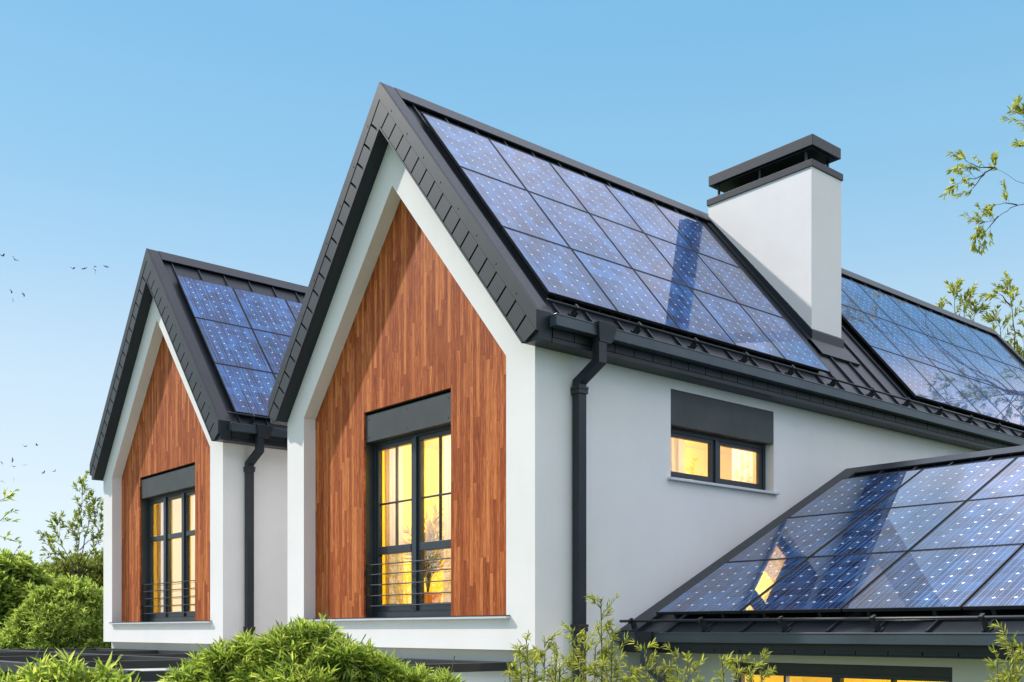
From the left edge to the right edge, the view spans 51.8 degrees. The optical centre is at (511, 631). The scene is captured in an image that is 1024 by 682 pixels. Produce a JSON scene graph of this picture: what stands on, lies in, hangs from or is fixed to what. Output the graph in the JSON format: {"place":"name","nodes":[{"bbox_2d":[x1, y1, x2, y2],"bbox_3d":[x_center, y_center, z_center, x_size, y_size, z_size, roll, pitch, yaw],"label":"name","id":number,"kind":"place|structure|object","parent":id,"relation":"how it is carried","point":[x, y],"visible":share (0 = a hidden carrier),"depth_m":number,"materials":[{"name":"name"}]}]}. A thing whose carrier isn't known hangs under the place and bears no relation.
{"place":"outdoors","nodes":[
{"label":"outdoors","id":0,"kind":"place"},
{"bbox_2d":[0,488,31,564],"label":"leaning tree","id":1,"kind":"object","parent":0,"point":[9,496],"visible":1,"depth_m":16.00,"materials":[{"name":"green plant"}]},
{"bbox_2d":[0,0,1023,565],"label":"sky","id":2,"kind":"structure","parent":0,"point":[226,133],"materials":[{"name":"blue"}]},
{"label":"lawn","id":3,"kind":"structure","parent":0,"visible":0},
{"bbox_2d":[0,548,55,681],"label":"bush","id":4,"kind":"object","parent":3,"relation":"on","point":[16,574],"visible":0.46,"depth_m":26.58,"materials":[{"name":"green plant"}]},
{"bbox_2d":[0,570,110,681],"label":"bush","id":5,"kind":"object","parent":3,"relation":"on","point":[64,612],"visible":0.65,"depth_m":24.41,"materials":[{"name":"green plant"}]},
{"bbox_2d":[35,470,102,579],"bbox_3d":[-11.601,-0.721,27.904,2.261,7.146,1.048,0,0,3],"label":"slender tree","id":6,"kind":"object","parent":3,"relation":"on","point":[79,556],"visible":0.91,"depth_m":27.97,"materials":[{"name":"green plant"}]},
{"bbox_2d":[0,646,140,681],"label":"bush","id":7,"kind":"object","parent":3,"relation":"on","point":[67,671],"visible":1,"depth_m":4.96,"materials":[{"name":"green plant"}]},
{"bbox_2d":[39,548,102,588],"bbox_3d":[-12.305,0.233,29.822,3.314,5.247,3.153,0,0,-41],"label":"bush","id":8,"kind":"object","parent":3,"relation":"on","point":[97,577],"visible":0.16,"depth_m":29.68,"materials":[{"name":"green plant"}]},
{"bbox_2d":[90,248,307,681],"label":"house","id":9,"kind":"structure","parent":3,"relation":"on","point":[188,466],"depth_m":20.08,"materials":[{"name":"white paint"}]},
{"bbox_2d":[141,462,194,621],"bbox_3d":[-6.611,-1.661,20.550,0.236,2.988,2.730,0,0,-41],"label":"french window","id":10,"kind":"structure","parent":9,"relation":"in","point":[167,497],"depth_m":20.80,"materials":[{"name":"metal"}]},
{"bbox_2d":[176,274,250,328],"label":"solar panel","id":11,"kind":"object","parent":9,"relation":"on","point":[206,300],"visible":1,"depth_m":20.04,"materials":[{"name":"blue glass"}]},
{"bbox_2d":[194,317,271,372],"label":"solar panel","id":12,"kind":"object","parent":9,"relation":"on","point":[232,345],"visible":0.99,"depth_m":19.40,"materials":[{"name":"blue glass"}]},
{"bbox_2d":[214,363,275,416],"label":"solar panel","id":13,"kind":"object","parent":9,"relation":"on","point":[248,391],"visible":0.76,"depth_m":18.71,"materials":[{"name":"blue glass"}]},
{"bbox_2d":[233,287,295,336],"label":"solar panel","id":14,"kind":"object","parent":9,"relation":"on","point":[267,313],"visible":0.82,"depth_m":20.77,"materials":[{"name":"blue glass"}]},
{"bbox_2d":[252,329,289,373],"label":"solar panel","id":15,"kind":"object","parent":9,"relation":"on","point":[273,346],"visible":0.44,"depth_m":20.06,"materials":[{"name":"blue glass"}]},
{"bbox_2d":[285,299,301,319],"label":"solar panel","id":16,"kind":"object","parent":9,"relation":"on","point":[294,306],"visible":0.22,"depth_m":21.47,"materials":[{"name":"blue glass"}]},
{"bbox_2d":[156,610,466,681],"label":"bush","id":17,"kind":"object","parent":3,"relation":"on","point":[301,650],"visible":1,"depth_m":6.51,"materials":[{"name":"green plant"}]},
{"bbox_2d":[501,630,578,681],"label":"shrub","id":18,"kind":"object","parent":3,"relation":"on","point":[535,660],"visible":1,"depth_m":7.52,"materials":[{"name":"green plant"}]},
{"bbox_2d":[545,593,644,681],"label":"shrub","id":19,"kind":"object","parent":3,"relation":"on","point":[605,653],"visible":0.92,"depth_m":7.81,"materials":[{"name":"green plant"}]},
{"bbox_2d":[268,82,1023,681],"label":"house","id":20,"kind":"structure","parent":3,"relation":"on","point":[430,314],"depth_m":14.19,"materials":[{"name":"white paint"}]},
{"bbox_2d":[385,446,402,603],"bbox_3d":[-1.710,-1.455,15.195,0.104,2.490,0.380,0,0,-41],"label":"curtain","id":21,"kind":"object","parent":20,"relation":"hanging from","point":[390,496],"visible":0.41,"depth_m":15.17,"materials":[{"name":"beige fabric"}]},
{"bbox_2d":[366,388,450,617],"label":"french window","id":22,"kind":"structure","parent":20,"relation":"in","point":[420,425],"depth_m":14.82,"materials":[{"name":"metal"}]},
{"bbox_2d":[403,504,443,602],"bbox_3d":[-1.229,-1.049,15.293,0.956,1.702,1.228,0,0,-41],"label":"potted plant","id":23,"kind":"object","parent":20,"relation":"in","point":[432,526],"visible":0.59,"depth_m":15.11,"materials":[{"name":"plant"}]},
{"bbox_2d":[443,435,450,601],"bbox_3d":[-0.715,-1.455,14.033,0.104,2.490,0.640,0,0,-41],"label":"curtain","id":24,"kind":"object","parent":20,"relation":"hanging from","point":[447,511],"visible":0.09,"depth_m":14.19,"materials":[{"name":"beige fabric"}]},
{"bbox_2d":[420,112,526,190],"bbox_3d":[-0.526,-6.360,14.052,1.136,1.288,0.105,0,-40,-41],"label":"solar panel","id":25,"kind":"object","parent":20,"relation":"on","point":[470,150],"visible":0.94,"depth_m":13.98,"materials":[{"name":"blue glass"}]},
{"bbox_2d":[459,167,569,247],"bbox_3d":[0.017,-5.357,13.417,1.136,1.288,0.105,0,-40,-41],"label":"solar panel","id":26,"kind":"object","parent":20,"relation":"on","point":[509,206],"visible":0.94,"depth_m":13.35,"materials":[{"name":"blue glass"}]},
{"bbox_2d":[489,139,587,212],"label":"solar panel","id":27,"kind":"object","parent":20,"relation":"on","point":[538,176],"visible":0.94,"depth_m":14.75,"materials":[{"name":"blue glass"}]},
{"bbox_2d":[501,227,617,312],"bbox_3d":[0.561,-4.355,12.782,1.136,1.288,0.105,0,-40,-41],"label":"solar panel","id":28,"kind":"object","parent":20,"relation":"on","point":[560,273],"visible":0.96,"depth_m":12.70,"materials":[{"name":"blue glass"}]},
{"bbox_2d":[528,191,631,268],"bbox_3d":[0.893,-5.357,14.167,1.136,1.288,0.105,0,-40,-41],"label":"solar panel","id":29,"kind":"object","parent":20,"relation":"on","point":[579,230],"visible":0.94,"depth_m":14.12,"materials":[{"name":"blue glass"}]},
{"bbox_2d":[550,163,643,232],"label":"solar panel","id":30,"kind":"object","parent":20,"relation":"on","point":[596,198],"visible":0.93,"depth_m":15.51,"materials":[{"name":"blue glass"}]},
{"bbox_2d":[571,249,679,330],"bbox_3d":[1.437,-4.355,13.533,1.136,1.288,0.105,0,-40,-41],"label":"solar panel","id":31,"kind":"object","parent":20,"relation":"on","point":[627,292],"visible":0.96,"depth_m":13.46,"materials":[{"name":"blue glass"}]},
{"bbox_2d":[590,214,687,286],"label":"solar panel","id":32,"kind":"object","parent":20,"relation":"on","point":[638,250],"visible":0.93,"depth_m":14.87,"materials":[{"name":"blue glass"}]},
{"bbox_2d":[605,184,693,250],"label":"solar panel","id":33,"kind":"object","parent":20,"relation":"on","point":[649,218],"visible":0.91,"depth_m":16.26,"materials":[{"name":"blue glass"}]},
{"bbox_2d":[671,438,684,472],"bbox_3d":[2.116,-2.050,14.140,0.520,1.400,0.104,0,0,-41],"label":"curtain","id":34,"kind":"object","parent":20,"relation":"hanging from","point":[677,455],"visible":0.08,"depth_m":14.20,"materials":[{"name":"beige fabric"}]},
{"bbox_2d":[633,269,734,346],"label":"solar panel","id":35,"kind":"object","parent":20,"relation":"on","point":[686,310],"visible":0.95,"depth_m":14.22,"materials":[{"name":"blue glass"}]},
{"bbox_2d":[645,234,737,302],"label":"solar panel","id":36,"kind":"object","parent":20,"relation":"on","point":[691,269],"visible":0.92,"depth_m":15.62,"materials":[{"name":"blue glass"}]},
{"bbox_2d":[655,204,739,267],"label":"solar panel","id":37,"kind":"object","parent":20,"relation":"on","point":[697,236],"visible":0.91,"depth_m":17.01,"materials":[{"name":"blue glass"}]},
{"bbox_2d":[667,389,779,494],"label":"side window","id":38,"kind":"structure","parent":20,"relation":"in","point":[710,428],"depth_m":14.38,"materials":[{"name":"metal"}]},
{"bbox_2d":[689,287,785,360],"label":"solar panel","id":39,"kind":"object","parent":20,"relation":"on","point":[739,326],"visible":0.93,"depth_m":14.97,"materials":[{"name":"blue glass"}]},
{"bbox_2d":[696,252,783,317],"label":"solar panel","id":40,"kind":"object","parent":20,"relation":"on","point":[740,286],"visible":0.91,"depth_m":16.37,"materials":[{"name":"blue glass"}]},
{"bbox_2d":[732,449,755,483],"bbox_3d":[3.498,-2.050,15.324,1.000,1.400,0.104,0,0,-41],"label":"curtain","id":41,"kind":"object","parent":20,"relation":"hanging from","point":[743,466],"visible":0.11,"depth_m":15.16,"materials":[{"name":"beige fabric"}]},
{"bbox_2d":[740,304,830,373],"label":"solar panel","id":42,"kind":"object","parent":20,"relation":"on","point":[787,341],"visible":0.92,"depth_m":15.72,"materials":[{"name":"blue glass"}]},
{"bbox_2d":[614,445,1023,681],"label":"side wing","id":43,"kind":"structure","parent":20,"relation":"attached to","point":[916,646],"depth_m":11.15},
{"bbox_2d":[656,557,808,618],"bbox_3d":[2.659,-0.513,12.671,1.488,0.105,1.238,-33,21,-36],"label":"solar panel","id":44,"kind":"object","parent":43,"relation":"on","point":[725,589],"visible":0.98,"depth_m":12.59,"materials":[{"name":"blue glass"}]},
{"bbox_2d":[727,510,868,561],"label":"solar panel","id":45,"kind":"object","parent":43,"relation":"on","point":[801,537],"visible":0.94,"depth_m":13.50,"materials":[{"name":"blue glass"}]},
{"bbox_2d":[741,551,906,617],"bbox_3d":[3.480,-0.513,11.713,1.488,0.105,1.238,-33,21,-36],"label":"solar panel","id":46,"kind":"object","parent":43,"relation":"on","point":[822,586],"visible":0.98,"depth_m":11.63,"materials":[{"name":"blue glass"}]},
{"bbox_2d":[734,662,951,681],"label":"wing window","id":47,"kind":"structure","parent":43,"relation":"in","point":[786,672],"depth_m":11.35,"materials":[{"name":"glass"}]},
{"bbox_2d":[788,469,922,517],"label":"solar panel","id":48,"kind":"object","parent":43,"relation":"on","point":[861,493],"visible":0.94,"depth_m":14.38,"materials":[{"name":"blue glass"}]},
{"bbox_2d":[811,501,965,556],"bbox_3d":[4.507,-1.180,12.593,1.488,0.105,1.238,-33,21,-36],"label":"solar panel","id":49,"kind":"object","parent":43,"relation":"on","point":[902,529],"visible":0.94,"depth_m":12.54,"materials":[{"name":"blue glass"}]},
{"bbox_2d":[842,544,1022,616],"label":"solar panel","id":50,"kind":"object","parent":43,"relation":"on","point":[936,582],"visible":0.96,"depth_m":10.67,"materials":[{"name":"blue glass"}]},
{"bbox_2d":[872,457,1016,509],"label":"solar panel","id":51,"kind":"object","parent":43,"relation":"on","point":[966,482],"visible":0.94,"depth_m":13.42,"materials":[{"name":"blue glass"}]},
{"bbox_2d":[910,495,1023,550],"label":"solar panel","id":52,"kind":"object","parent":43,"relation":"on","point":[987,522],"visible":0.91,"depth_m":11.64,"materials":[{"name":"blue glass"}]},
{"bbox_2d":[962,546,1023,615],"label":"solar panel","id":53,"kind":"object","parent":43,"relation":"on","point":[999,590],"visible":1,"depth_m":9.86,"materials":[{"name":"blue glass"}]},
{"bbox_2d":[968,456,1023,500],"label":"solar panel","id":54,"kind":"object","parent":43,"relation":"on","point":[1008,481],"visible":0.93,"depth_m":12.63,"materials":[{"name":"blue glass"}]},
{"bbox_2d":[841,289,861,310],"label":"solar panel","id":55,"kind":"object","parent":20,"relation":"on","point":[846,300],"visible":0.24,"depth_m":19.45,"materials":[{"name":"blue glass"}]},
{"bbox_2d":[841,277,893,322],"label":"solar panel","id":56,"kind":"object","parent":20,"relation":"on","point":[859,297],"visible":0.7,"depth_m":20.17,"materials":[{"name":"blue glass"}]},
{"bbox_2d":[841,304,903,356],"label":"solar panel","id":57,"kind":"object","parent":20,"relation":"on","point":[865,329],"visible":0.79,"depth_m":18.74,"materials":[{"name":"blue glass"}]},
{"bbox_2d":[857,283,924,333],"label":"solar panel","id":58,"kind":"object","parent":20,"relation":"on","point":[890,308],"visible":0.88,"depth_m":20.92,"materials":[{"name":"blue glass"}]},
{"bbox_2d":[863,312,935,366],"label":"solar panel","id":59,"kind":"object","parent":20,"relation":"on","point":[900,340],"visible":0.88,"depth_m":19.53,"materials":[{"name":"blue glass"}]},
{"bbox_2d":[870,346,948,406],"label":"solar panel","id":60,"kind":"object","parent":20,"relation":"on","point":[915,383],"visible":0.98,"depth_m":18.09,"materials":[{"name":"blue glass"}]},
{"bbox_2d":[888,295,951,343],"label":"solar panel","id":61,"kind":"object","parent":20,"relation":"on","point":[920,320],"visible":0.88,"depth_m":21.67,"materials":[{"name":"blue glass"}]},
{"bbox_2d":[896,324,965,376],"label":"solar panel","id":62,"kind":"object","parent":20,"relation":"on","point":[936,356],"visible":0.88,"depth_m":20.28,"materials":[{"name":"blue glass"}]},
{"bbox_2d":[905,357,979,414],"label":"solar panel","id":63,"kind":"object","parent":20,"relation":"on","point":[945,388],"visible":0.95,"depth_m":18.87,"materials":[{"name":"blue glass"}]},
{"bbox_2d":[916,306,978,353],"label":"solar panel","id":64,"kind":"object","parent":20,"relation":"on","point":[948,330],"visible":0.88,"depth_m":22.41,"materials":[{"name":"blue glass"}]},
{"bbox_2d":[926,335,992,385],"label":"solar panel","id":65,"kind":"object","parent":20,"relation":"on","point":[963,364],"visible":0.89,"depth_m":21.03,"materials":[{"name":"blue glass"}]},
{"bbox_2d":[938,368,1009,423],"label":"solar panel","id":66,"kind":"object","parent":20,"relation":"on","point":[978,400],"visible":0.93,"depth_m":19.63,"materials":[{"name":"blue glass"}]},
{"bbox_2d":[944,317,1003,362],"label":"solar panel","id":67,"kind":"object","parent":20,"relation":"on","point":[973,340],"visible":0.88,"depth_m":23.17,"materials":[{"name":"blue glass"}]},
{"bbox_2d":[954,345,1018,393],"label":"solar panel","id":68,"kind":"object","parent":20,"relation":"on","point":[987,370],"visible":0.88,"depth_m":21.78,"materials":[{"name":"blue glass"}]},
{"bbox_2d":[968,378,1023,428],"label":"solar panel","id":69,"kind":"object","parent":20,"relation":"on","point":[1004,406],"visible":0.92,"depth_m":20.37,"materials":[{"name":"blue glass"}]},
{"bbox_2d":[969,327,1023,369],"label":"solar panel","id":70,"kind":"object","parent":20,"relation":"on","point":[997,349],"visible":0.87,"depth_m":23.92,"materials":[{"name":"blue glass"}]},
{"bbox_2d":[981,355,1023,395],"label":"solar panel","id":71,"kind":"object","parent":20,"relation":"on","point":[1010,376],"visible":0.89,"depth_m":22.55,"materials":[{"name":"blue glass"}]},
{"bbox_2d":[995,387,1023,415],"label":"solar panel","id":72,"kind":"object","parent":20,"relation":"on","point":[1015,400],"visible":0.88,"depth_m":21.20,"materials":[{"name":"blue glass"}]},
{"bbox_2d":[1006,364,1023,381],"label":"solar panel","id":73,"kind":"object","parent":20,"relation":"on","point":[1018,372],"visible":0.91,"depth_m":23.32,"materials":[{"name":"blue glass"}]},
{"bbox_2d":[618,637,714,681],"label":"shrub","id":74,"kind":"object","parent":3,"relation":"on","point":[669,671],"visible":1,"depth_m":7.52,"materials":[{"name":"green plant"}]},
{"bbox_2d":[710,648,776,681],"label":"shrub","id":75,"kind":"object","parent":3,"relation":"on","point":[729,663],"visible":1,"depth_m":7.36,"materials":[{"name":"green plant"}]},
{"bbox_2d":[935,277,990,320],"bbox_3d":[15.298,-4.619,35.978,2.095,14.946,1.136,0,0,1],"label":"leafy tree","id":76,"kind":"object","parent":3,"relation":"on","point":[975,309],"visible":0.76,"depth_m":35.91,"materials":[{"name":"green plant"}]},
{"bbox_2d":[939,95,1023,255],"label":"tall tree","id":77,"kind":"object","parent":3,"relation":"on","point":[988,209],"visible":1,"depth_m":29.99,"materials":[{"name":"green plant"}]},
{"bbox_2d":[976,270,1023,358],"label":"leafy tree","id":78,"kind":"object","parent":3,"relation":"on","point":[1007,283],"visible":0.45,"depth_m":35.99,"materials":[{"name":"green plant"}]},
{"bbox_2d":[982,620,1023,681],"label":"shrub","id":79,"kind":"object","parent":3,"relation":"on","point":[1003,676],"visible":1,"depth_m":7.08,"materials":[{"name":"green plant"}]},
{"label":"terrace","id":80,"kind":"structure","parent":0,"visible":0},
{"bbox_2d":[0,648,514,681],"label":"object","id":81,"kind":"object","parent":80,"relation":"on","point":[128,659],"visible":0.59,"depth_m":13.50,"materials":[{"name":"black metal"}]}
]}

